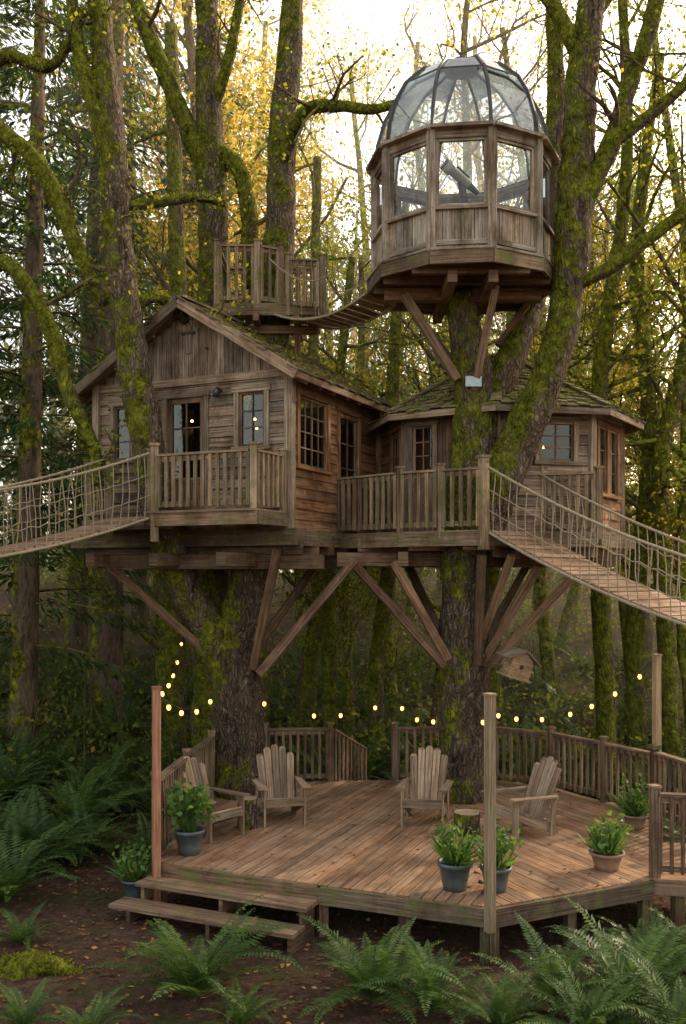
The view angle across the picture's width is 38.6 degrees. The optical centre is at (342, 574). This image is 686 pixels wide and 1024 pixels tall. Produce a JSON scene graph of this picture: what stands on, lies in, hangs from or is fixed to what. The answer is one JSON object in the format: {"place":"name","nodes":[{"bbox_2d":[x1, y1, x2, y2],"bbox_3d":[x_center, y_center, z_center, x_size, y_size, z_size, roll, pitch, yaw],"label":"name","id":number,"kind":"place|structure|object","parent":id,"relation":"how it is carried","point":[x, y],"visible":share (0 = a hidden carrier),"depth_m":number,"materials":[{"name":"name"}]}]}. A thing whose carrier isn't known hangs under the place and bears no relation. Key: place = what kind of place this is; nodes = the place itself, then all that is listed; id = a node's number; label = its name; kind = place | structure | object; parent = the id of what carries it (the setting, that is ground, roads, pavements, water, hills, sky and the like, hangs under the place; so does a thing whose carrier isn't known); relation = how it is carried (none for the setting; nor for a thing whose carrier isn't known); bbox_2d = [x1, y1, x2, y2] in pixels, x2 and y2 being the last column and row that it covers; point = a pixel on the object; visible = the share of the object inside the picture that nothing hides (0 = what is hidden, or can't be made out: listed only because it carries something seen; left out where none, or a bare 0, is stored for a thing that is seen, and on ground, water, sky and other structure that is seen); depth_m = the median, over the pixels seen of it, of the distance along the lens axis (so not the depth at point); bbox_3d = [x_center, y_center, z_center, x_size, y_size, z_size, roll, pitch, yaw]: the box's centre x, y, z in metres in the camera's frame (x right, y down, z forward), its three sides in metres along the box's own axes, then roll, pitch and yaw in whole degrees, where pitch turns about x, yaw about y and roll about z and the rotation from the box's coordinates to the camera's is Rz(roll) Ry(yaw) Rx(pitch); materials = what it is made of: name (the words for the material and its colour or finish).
{"place":"outdoors","nodes":[
{"label":"outdoors","id":0,"kind":"place"},
{"bbox_2d":[0,567,685,1023],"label":"ground","id":1,"kind":"structure","parent":0,"point":[282,985],"depth_m":11.46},
{"bbox_2d":[0,900,60,948],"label":"sword fern","id":2,"kind":"object","parent":1,"relation":"on","point":[20,934],"visible":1,"depth_m":11.01,"materials":[{"name":"green plant"}]},
{"bbox_2d":[0,975,64,1023],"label":"sword fern","id":3,"kind":"object","parent":1,"relation":"on","point":[25,1015],"visible":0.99,"depth_m":9.02,"materials":[{"name":"green plant"}]},
{"bbox_2d":[0,30,70,565],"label":"conifer tree","id":4,"kind":"object","parent":1,"relation":"on","point":[15,396],"visible":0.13,"depth_m":28.42,"materials":[{"name":"green plant"}]},
{"bbox_2d":[0,5,75,533],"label":"conifer tree","id":5,"kind":"object","parent":1,"relation":"on","point":[60,433],"visible":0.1,"depth_m":33.50,"materials":[{"name":"green plant"}]},
{"bbox_2d":[0,948,91,980],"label":"moss patch","id":6,"kind":"object","parent":1,"relation":"on","point":[31,962],"visible":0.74,"depth_m":10.15,"materials":[{"name":"green plant"}]},
{"bbox_2d":[0,0,99,462],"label":"conifer tree","id":7,"kind":"object","parent":1,"relation":"on","point":[10,362],"visible":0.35,"depth_m":23.49,"materials":[{"name":"green plant"}]},
{"bbox_2d":[0,0,165,672],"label":"conifer tree","id":8,"kind":"object","parent":1,"relation":"on","point":[79,630],"visible":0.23,"depth_m":26.78,"materials":[{"name":"green plant"}]},
{"bbox_2d":[0,0,168,762],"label":"conifer tree","id":9,"kind":"object","parent":1,"relation":"on","point":[24,577],"visible":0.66,"depth_m":19.36,"materials":[{"name":"green plant"}]},
{"bbox_2d":[0,0,180,506],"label":"arching maple tree","id":10,"kind":"object","parent":1,"relation":"on","point":[58,198],"visible":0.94,"depth_m":15.41,"materials":[{"name":"green plant"}]},
{"bbox_2d":[52,986,141,1023],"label":"sword fern","id":11,"kind":"object","parent":1,"relation":"on","point":[93,1018],"visible":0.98,"depth_m":8.87,"materials":[{"name":"green plant"}]},
{"bbox_2d":[42,3,153,576],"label":"conifer tree","id":12,"kind":"object","parent":1,"relation":"on","point":[83,224],"visible":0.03,"depth_m":36.67,"materials":[{"name":"green plant"}]},
{"bbox_2d":[0,0,197,719],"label":"conifer tree","id":13,"kind":"object","parent":1,"relation":"on","point":[104,637],"visible":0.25,"depth_m":23.33,"materials":[{"name":"green plant"}]},
{"bbox_2d":[51,5,166,627],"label":"conifer tree","id":14,"kind":"object","parent":1,"relation":"on","point":[145,614],"visible":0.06,"depth_m":31.75,"materials":[{"name":"green plant"}]},
{"bbox_2d":[12,217,251,717],"bbox_3d":[-4.508,-2.612,23.909,6.428,13.123,6.356,1,-1,-3],"label":"maple tree","id":15,"kind":"object","parent":1,"relation":"on","point":[152,642],"visible":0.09,"depth_m":23.57,"materials":[{"name":"green plant"}]},
{"bbox_2d":[151,686,161,901],"bbox_3d":[-2.330,2.772,12.220,0.115,2.755,0.115,0,0,-22],"label":"light pole","id":16,"kind":"object","parent":1,"relation":"on","point":[156,781],"visible":0.82,"depth_m":12.18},
{"bbox_2d":[14,0,331,656],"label":"golden maple tree","id":17,"kind":"object","parent":1,"relation":"on","point":[192,182],"visible":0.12,"depth_m":29.12,"materials":[{"name":"yellow plant"}]},
{"bbox_2d":[41,60,324,727],"bbox_3d":[-3.424,-4.917,26.341,7.005,18.162,7.169,0,0,22],"label":"golden maple tree","id":18,"kind":"object","parent":1,"relation":"on","point":[264,678],"visible":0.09,"depth_m":24.90,"materials":[{"name":"yellow plant"}]},
{"bbox_2d":[84,893,302,1011],"bbox_3d":[-1.416,3.712,9.715,2.249,1.155,2.087,0,0,-16],"label":"sword fern","id":19,"kind":"object","parent":1,"relation":"on","point":[190,974],"visible":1,"depth_m":9.69,"materials":[{"name":"green plant"}]},
{"bbox_2d":[141,26,252,683],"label":"conifer tree","id":20,"kind":"object","parent":1,"relation":"on","point":[191,655],"visible":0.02,"depth_m":26.55,"materials":[{"name":"green plant"}]},
{"bbox_2d":[75,19,329,762],"bbox_3d":[-3.471,-3.834,21.956,4.846,16.068,4.650,0,0,26],"label":"mossy tree","id":21,"kind":"object","parent":1,"relation":"on","point":[178,260],"visible":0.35,"depth_m":20.86,"materials":[{"name":"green plant"}]},
{"bbox_2d":[132,146,277,648],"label":"conifer tree","id":22,"kind":"object","parent":1,"relation":"on","point":[164,186],"visible":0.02,"depth_m":30.40,"materials":[{"name":"green plant"}]},
{"bbox_2d":[0,0,429,800],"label":"platform maple tree","id":23,"kind":"object","parent":1,"relation":"on","point":[224,634],"visible":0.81,"depth_m":15.66,"materials":[{"name":"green plant"}]},
{"bbox_2d":[71,528,360,566],"bbox_3d":[-2.090,-0.435,16.912,4.300,0.610,4.400,0,0,25],"label":"floor frame","id":24,"kind":"object","parent":23,"relation":"attached to","point":[236,547],"visible":0.58,"depth_m":15.39,"materials":[{"name":"brown wood"}]},
{"bbox_2d":[82,442,178,542],"bbox_3d":[-3.445,-1.245,15.814,2.414,1.490,0.936,0,0,41],"label":"landing","id":25,"kind":"object","parent":24,"relation":"on","point":[140,527],"visible":0.59,"depth_m":15.51,"materials":[{"name":"brown wood"}]},
{"bbox_2d":[0,452,149,557],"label":"rope bridge","id":26,"kind":"structure","parent":25,"relation":"attached to","point":[102,526],"depth_m":14.22,"materials":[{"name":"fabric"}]},
{"bbox_2d":[97,546,366,676],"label":"support struts","id":27,"kind":"object","parent":24,"relation":"attached to","point":[275,561],"visible":0.74,"depth_m":15.56,"materials":[{"name":"brown wood"}]},
{"bbox_2d":[92,314,379,533],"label":"walls","id":28,"kind":"structure","parent":24,"relation":"on","point":[224,364],"depth_m":15.73,"materials":[{"name":"wood"}]},
{"bbox_2d":[143,442,287,526],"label":"balcony","id":29,"kind":"structure","parent":28,"relation":"attached to","point":[252,514],"depth_m":14.42,"materials":[{"name":"brown wood"}]},
{"bbox_2d":[74,294,393,415],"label":"roof","id":30,"kind":"structure","parent":28,"relation":"on","point":[305,368],"depth_m":15.81,"materials":[{"name":"wood"}]},
{"bbox_2d":[108,325,362,531],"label":"windows and doors","id":31,"kind":"structure","parent":28,"relation":"attached to","point":[238,411],"depth_m":15.74,"materials":[{"name":"brown wood"}]},
{"bbox_2d":[213,238,326,355],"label":"lookout platform","id":32,"kind":"structure","parent":23,"relation":"attached to","point":[315,270],"depth_m":16.98,"materials":[{"name":"brown wood"}]},
{"bbox_2d":[269,235,396,329],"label":"rope bridge","id":33,"kind":"structure","parent":32,"relation":"attached to","point":[350,315],"depth_m":16.39,"materials":[{"name":"brown wood"}]},
{"bbox_2d":[54,0,375,584],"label":"golden maple tree","id":34,"kind":"object","parent":1,"relation":"on","point":[189,36],"visible":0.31,"depth_m":24.38,"materials":[{"name":"yellow plant"}]},
{"bbox_2d":[110,0,325,747],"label":"mossy maple tree","id":35,"kind":"object","parent":1,"relation":"on","point":[202,137],"visible":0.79,"depth_m":18.26,"materials":[{"name":"green plant"}]},
{"bbox_2d":[196,977,300,1023],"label":"sword fern","id":36,"kind":"object","parent":1,"relation":"on","point":[238,1014],"visible":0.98,"depth_m":9.11,"materials":[{"name":"green plant"}]},
{"bbox_2d":[143,0,400,406],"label":"golden maple tree","id":37,"kind":"object","parent":1,"relation":"on","point":[305,19],"visible":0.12,"depth_m":37.23,"materials":[{"name":"yellow plant"}]},
{"bbox_2d":[223,59,354,735],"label":"mossy tree","id":38,"kind":"object","parent":1,"relation":"on","point":[314,624],"visible":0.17,"depth_m":22.88,"materials":[{"name":"green plant"}]},
{"bbox_2d":[233,113,363,649],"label":"golden maple tree","id":39,"kind":"object","parent":1,"relation":"on","point":[300,606],"visible":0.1,"depth_m":31.27,"materials":[{"name":"yellow plant"}]},
{"bbox_2d":[247,214,427,624],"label":"maple tree","id":40,"kind":"object","parent":1,"relation":"on","point":[343,288],"visible":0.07,"depth_m":32.56,"materials":[{"name":"yellow plant"}]},
{"bbox_2d":[0,13,681,576],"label":"distant forest","id":41,"kind":"object","parent":1,"relation":"on","point":[20,343],"visible":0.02,"depth_m":49.92,"materials":[{"name":"green plant"}]},
{"bbox_2d":[252,170,432,720],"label":"maple tree","id":42,"kind":"object","parent":1,"relation":"on","point":[361,280],"visible":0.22,"depth_m":23.63,"materials":[{"name":"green plant"}]},
{"bbox_2d":[0,616,685,963],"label":"fern undergrowth","id":43,"kind":"object","parent":1,"relation":"on","point":[27,840],"visible":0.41,"depth_m":18.52,"materials":[{"name":"green plant"}]},
{"bbox_2d":[0,532,685,808],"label":"undergrowth","id":44,"kind":"object","parent":1,"relation":"on","point":[171,714],"visible":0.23,"depth_m":22.51,"materials":[{"name":"green plant"}]},
{"bbox_2d":[0,775,685,1023],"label":"fallen leaves","id":45,"kind":"object","parent":1,"relation":"on","point":[227,982],"visible":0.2,"depth_m":10.93,"materials":[{"name":"brown plant"}]},
{"bbox_2d":[243,34,488,767],"bbox_3d":[0.196,-3.219,21.201,6.562,15.014,4.571,0,0,0],"label":"mossy tree","id":46,"kind":"object","parent":1,"relation":"on","point":[376,669],"visible":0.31,"depth_m":20.34,"materials":[{"name":"green plant"}]},
{"bbox_2d":[299,567,434,735],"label":"maple tree","id":47,"kind":"object","parent":1,"relation":"on","point":[342,598],"visible":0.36,"depth_m":22.18,"materials":[{"name":"green plant"}]},
{"bbox_2d":[246,6,500,628],"bbox_3d":[0.219,-8.662,32.066,10.494,21.813,9.933,0,0,31],"label":"bare tree","id":48,"kind":"object","parent":1,"relation":"on","point":[360,173],"visible":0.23,"depth_m":33.07,"materials":[{"name":"brown plant"}]},
{"bbox_2d":[296,914,475,1023],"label":"sword fern","id":49,"kind":"object","parent":1,"relation":"on","point":[359,969],"visible":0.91,"depth_m":9.55,"materials":[{"name":"green plant"}]},
{"bbox_2d":[293,193,494,759],"bbox_3d":[0.600,-2.014,20.916,6.551,12.623,3.766,0,0,36],"label":"mossy tree","id":50,"kind":"object","parent":1,"relation":"on","point":[329,649],"visible":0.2,"depth_m":20.88,"materials":[{"name":"green plant"}]},
{"bbox_2d":[349,265,439,625],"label":"maple tree","id":51,"kind":"object","parent":1,"relation":"on","point":[411,611],"visible":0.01,"depth_m":32.77,"materials":[{"name":"green plant"}]},
{"bbox_2d":[108,721,685,964],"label":"ground deck","id":52,"kind":"structure","parent":1,"relation":"on","point":[353,844],"depth_m":12.41,"materials":[{"name":"brown wood"}]},
{"bbox_2d":[106,833,162,898],"bbox_3d":[-2.662,3.688,12.292,0.720,0.784,0.748,0,0,-37],"label":"potted plant","id":53,"kind":"object","parent":52,"relation":"on","point":[132,874],"visible":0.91,"depth_m":12.25,"materials":[{"name":"green plant"}]},
{"bbox_2d":[161,777,220,856],"bbox_3d":[-1.960,3.114,12.632,0.766,0.973,0.787,0,0,0],"label":"potted plant","id":54,"kind":"object","parent":52,"relation":"on","point":[189,833],"visible":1,"depth_m":12.52,"materials":[{"name":"green plant"}]},
{"bbox_2d":[181,756,249,843],"bbox_3d":[-1.887,3.096,13.584,0.945,1.040,0.760,0,0,42],"label":"adirondack chair","id":55,"kind":"object","parent":52,"relation":"on","point":[195,772],"visible":0.57,"depth_m":13.61,"materials":[{"name":"brown wood"}]},
{"bbox_2d":[237,796,257,829],"bbox_3d":[-1.363,3.388,13.941,0.301,0.424,0.315,0,0,0],"label":"stump table","id":56,"kind":"object","parent":52,"relation":"on","point":[251,821],"visible":0.67,"depth_m":13.82,"materials":[{"name":"brown wood"}]},
{"bbox_2d":[252,744,311,827],"bbox_3d":[-0.932,3.096,14.399,0.760,1.040,0.945,0,0,-14],"label":"adirondack chair","id":57,"kind":"object","parent":52,"relation":"on","point":[285,782],"visible":0.98,"depth_m":14.62,"materials":[{"name":"brown wood"}]},
{"bbox_2d":[395,746,452,826],"bbox_3d":[1.210,3.096,14.299,0.760,1.040,0.945,0,0,12],"label":"adirondack chair","id":58,"kind":"object","parent":52,"relation":"on","point":[423,800],"visible":0.98,"depth_m":14.52,"materials":[{"name":"brown wood"}]},
{"bbox_2d":[429,816,483,892],"bbox_3d":[1.312,3.173,11.093,0.680,0.854,0.766,0,0,0],"label":"potted plant","id":59,"kind":"object","parent":52,"relation":"on","point":[455,862],"visible":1,"depth_m":11.10,"materials":[{"name":"green plant"}]},
{"bbox_2d":[453,809,480,836],"bbox_3d":[1.726,3.448,13.604,0.403,0.304,0.404,0,0,0],"label":"stump table","id":60,"kind":"object","parent":52,"relation":"on","point":[465,818],"visible":0.88,"depth_m":13.45,"materials":[{"name":"brown wood"}]},
{"bbox_2d":[483,692,496,933],"bbox_3d":[1.580,2.558,10.520,0.115,2.565,0.115,0,0,-22],"label":"light pole","id":61,"kind":"object","parent":52,"relation":"on","point":[490,813],"visible":1,"depth_m":10.48,"materials":[{"name":"brown wood"}]},
{"bbox_2d":[473,818,523,893],"bbox_3d":[1.770,3.191,11.206,0.636,0.818,0.774,0,0,0],"label":"potted plant","id":62,"kind":"object","parent":52,"relation":"on","point":[503,869],"visible":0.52,"depth_m":11.06,"materials":[{"name":"green plant"}]},
{"bbox_2d":[481,756,560,840],"bbox_3d":[2.545,3.096,13.674,0.945,1.040,0.760,0,0,-28],"label":"adirondack chair","id":63,"kind":"object","parent":52,"relation":"on","point":[539,789],"visible":0.88,"depth_m":13.61,"materials":[{"name":"brown wood"}]},
{"bbox_2d":[577,809,637,872],"bbox_3d":[3.196,3.232,11.929,0.745,0.736,0.740,0,0,0],"label":"potted plant","id":64,"kind":"object","parent":52,"relation":"on","point":[606,852],"visible":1,"depth_m":11.87,"materials":[{"name":"green plant"}]},
{"bbox_2d":[603,772,648,829],"bbox_3d":[4.136,3.193,13.856,0.717,0.815,0.722,0,0,-16],"label":"potted plant","id":65,"kind":"object","parent":52,"relation":"on","point":[637,817],"visible":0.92,"depth_m":13.82,"materials":[{"name":"green plant"}]},
{"bbox_2d":[651,654,661,750],"bbox_3d":[4.720,2.697,14.720,0.115,3.005,0.115,0,0,-22],"label":"light pole","id":66,"kind":"object","parent":52,"relation":"on","point":[656,699],"visible":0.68,"depth_m":14.68,"materials":[{"name":"brown wood"}]},
{"bbox_2d":[161,638,652,724],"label":"string lights","id":67,"kind":"object","parent":66,"relation":"attached to","point":[181,712],"visible":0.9,"depth_m":15.22,"materials":[{"name":"yellow plastic"}]},
{"bbox_2d":[338,255,502,710],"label":"maple tree","id":68,"kind":"object","parent":1,"relation":"on","point":[390,637],"visible":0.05,"depth_m":25.08,"materials":[{"name":"green plant"}]},
{"bbox_2d":[344,932,510,1023],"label":"sword fern","id":69,"kind":"object","parent":1,"relation":"on","point":[429,1000],"visible":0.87,"depth_m":9.32,"materials":[{"name":"green plant"}]},
{"bbox_2d":[328,0,529,401],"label":"bare tree","id":70,"kind":"object","parent":1,"relation":"on","point":[416,125],"visible":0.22,"depth_m":32.95,"materials":[{"name":"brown plant"}]},
{"bbox_2d":[378,316,498,611],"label":"maple tree","id":71,"kind":"object","parent":1,"relation":"on","point":[436,607],"visible":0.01,"depth_m":28.11,"materials":[{"name":"green plant"}]},
{"bbox_2d":[303,0,649,746],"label":"bare tree","id":72,"kind":"object","parent":1,"relation":"on","point":[469,152],"visible":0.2,"depth_m":23.11,"materials":[{"name":"plant"}]},
{"bbox_2d":[442,965,549,1023],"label":"sword fern","id":73,"kind":"object","parent":1,"relation":"on","point":[500,1006],"visible":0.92,"depth_m":9.02,"materials":[{"name":"green plant"}]},
{"bbox_2d":[372,0,635,596],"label":"bare tree","id":74,"kind":"object","parent":1,"relation":"on","point":[550,577],"visible":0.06,"depth_m":38.27,"materials":[{"name":"brown plant"}]},
{"bbox_2d":[330,0,685,714],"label":"bare tree","id":75,"kind":"object","parent":1,"relation":"on","point":[546,638],"visible":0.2,"depth_m":24.36,"materials":[{"name":"plant"}]},
{"bbox_2d":[415,28,674,628],"bbox_3d":[6.537,-7.684,33.905,9.702,19.860,8.977,0,0,7],"label":"bare tree","id":76,"kind":"object","parent":1,"relation":"on","point":[532,606],"visible":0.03,"depth_m":32.65,"materials":[{"name":"brown plant"}]},
{"bbox_2d":[456,911,661,1023],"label":"sword fern","id":77,"kind":"object","parent":1,"relation":"on","point":[547,987],"visible":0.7,"depth_m":9.40,"materials":[{"name":"green plant"}]},
{"bbox_2d":[433,0,685,804],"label":"tree","id":78,"kind":"object","parent":1,"relation":"on","point":[582,168],"visible":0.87,"depth_m":14.97,"materials":[{"name":"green plant"}]},
{"bbox_2d":[366,54,559,390],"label":"glass dome observatory","id":79,"kind":"structure","parent":78,"relation":"attached to","point":[438,249],"depth_m":14.76,"materials":[{"name":"brown wood"}]},
{"bbox_2d":[440,158,479,202],"bbox_3d":[1.796,-5.497,14.927,0.597,1.606,0.635,0,0,29],"label":"telescope","id":80,"kind":"object","parent":79,"relation":"on","point":[458,174],"visible":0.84,"depth_m":14.84,"materials":[{"name":"paint"}]},
{"bbox_2d":[334,353,645,668],"bbox_3d":[2.517,-1.216,17.386,5.586,5.548,5.500,0,0,0],"label":"octagonal cabin","id":81,"kind":"object","parent":78,"relation":"attached to","point":[581,450],"visible":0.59,"depth_m":15.75,"materials":[{"name":"wood"}]},
{"bbox_2d":[388,416,621,531],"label":"windows and doors","id":82,"kind":"structure","parent":81,"relation":"in","point":[394,433],"depth_m":16.29,"materials":[{"name":"wood"}]},
{"bbox_2d":[488,467,685,626],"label":"rope bridge","id":83,"kind":"structure","parent":81,"relation":"attached to","point":[551,554],"depth_m":14.00,"materials":[{"name":"brown wood"}]},
{"bbox_2d":[481,647,541,683],"bbox_3d":[2.576,1.339,15.284,0.874,0.471,0.584,17,0,-19],"label":"birdhouse","id":84,"kind":"object","parent":78,"relation":"attached to","point":[517,663],"visible":0.99,"depth_m":15.12,"materials":[{"name":"brown wood"}]},
{"bbox_2d":[442,0,685,771],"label":"mossy tree","id":85,"kind":"object","parent":1,"relation":"on","point":[632,661],"visible":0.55,"depth_m":20.29,"materials":[{"name":"green plant"}]},
{"bbox_2d":[497,216,638,622],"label":"maple tree","id":86,"kind":"object","parent":1,"relation":"on","point":[579,598],"visible":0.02,"depth_m":33.79,"materials":[{"name":"green plant"}]},
{"bbox_2d":[481,160,663,762],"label":"mossy tree","id":87,"kind":"object","parent":1,"relation":"on","point":[495,677],"visible":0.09,"depth_m":20.83,"materials":[{"name":"green plant"}]},
{"bbox_2d":[474,146,681,733],"bbox_3d":[6.483,-3.347,23.587,5.543,15.014,6.437,0,1,-27],"label":"maple tree","id":88,"kind":"object","parent":1,"relation":"on","point":[622,610],"visible":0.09,"depth_m":23.69,"materials":[{"name":"green plant"}]},
{"bbox_2d":[480,0,685,737],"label":"bare tree","id":89,"kind":"object","parent":1,"relation":"on","point":[681,644],"visible":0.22,"depth_m":20.30,"materials":[{"name":"plant"}]},
{"bbox_2d":[504,943,668,1023],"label":"sword fern","id":90,"kind":"object","parent":1,"relation":"on","point":[582,1016],"visible":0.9,"depth_m":8.86,"materials":[{"name":"green plant"}]},
{"bbox_2d":[488,90,685,777],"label":"mossy tree","id":91,"kind":"object","parent":1,"relation":"on","point":[662,469],"visible":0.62,"depth_m":19.86,"materials":[{"name":"green plant"}]},
{"bbox_2d":[492,194,685,617],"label":"golden maple tree","id":92,"kind":"object","parent":1,"relation":"on","point":[672,513],"visible":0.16,"depth_m":21.98,"materials":[{"name":"yellow plant"}]},
{"bbox_2d":[497,0,685,781],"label":"mossy tree","id":93,"kind":"object","parent":1,"relation":"on","point":[603,651],"visible":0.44,"depth_m":18.86,"materials":[{"name":"green plant"}]},
{"bbox_2d":[520,897,685,1023],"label":"sword fern","id":94,"kind":"object","parent":1,"relation":"on","point":[614,965],"visible":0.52,"depth_m":9.51,"materials":[{"name":"green plant"}]},
{"bbox_2d":[546,136,685,684],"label":"maple tree","id":95,"kind":"object","parent":1,"relation":"on","point":[649,638],"visible":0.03,"depth_m":27.02,"materials":[{"name":"green plant"}]},
{"bbox_2d":[556,184,683,647],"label":"golden maple tree","id":96,"kind":"object","parent":1,"relation":"on","point":[572,599],"visible":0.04,"depth_m":29.84,"materials":[{"name":"yellow plant"}]},
{"bbox_2d":[580,942,685,1023],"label":"sword fern","id":97,"kind":"object","parent":1,"relation":"on","point":[653,992],"visible":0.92,"depth_m":8.92,"materials":[{"name":"green plant"}]},
{"bbox_2d":[584,0,685,344],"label":"bare tree","id":98,"kind":"object","parent":1,"relation":"on","point":[657,176],"visible":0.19,"depth_m":24.68,"materials":[{"name":"plant"}]},
{"bbox_2d":[589,906,685,1008],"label":"sword fern","id":99,"kind":"object","parent":1,"relation":"on","point":[681,960],"visible":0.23,"depth_m":10.01,"materials":[{"name":"green plant"}]},
{"bbox_2d":[595,912,685,968],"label":"sword fern","id":100,"kind":"object","parent":1,"relation":"on","point":[642,933],"visible":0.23,"depth_m":10.76,"materials":[{"name":"green plant"}]},
{"bbox_2d":[603,224,685,352],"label":"mossy tree","id":101,"kind":"object","parent":1,"relation":"on","point":[680,310],"visible":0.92,"depth_m":15.31,"materials":[{"name":"green plant"}]},
{"bbox_2d":[0,0,685,572],"label":"sky","id":102,"kind":"structure","parent":0,"point":[355,10],"materials":[{"name":"white"}]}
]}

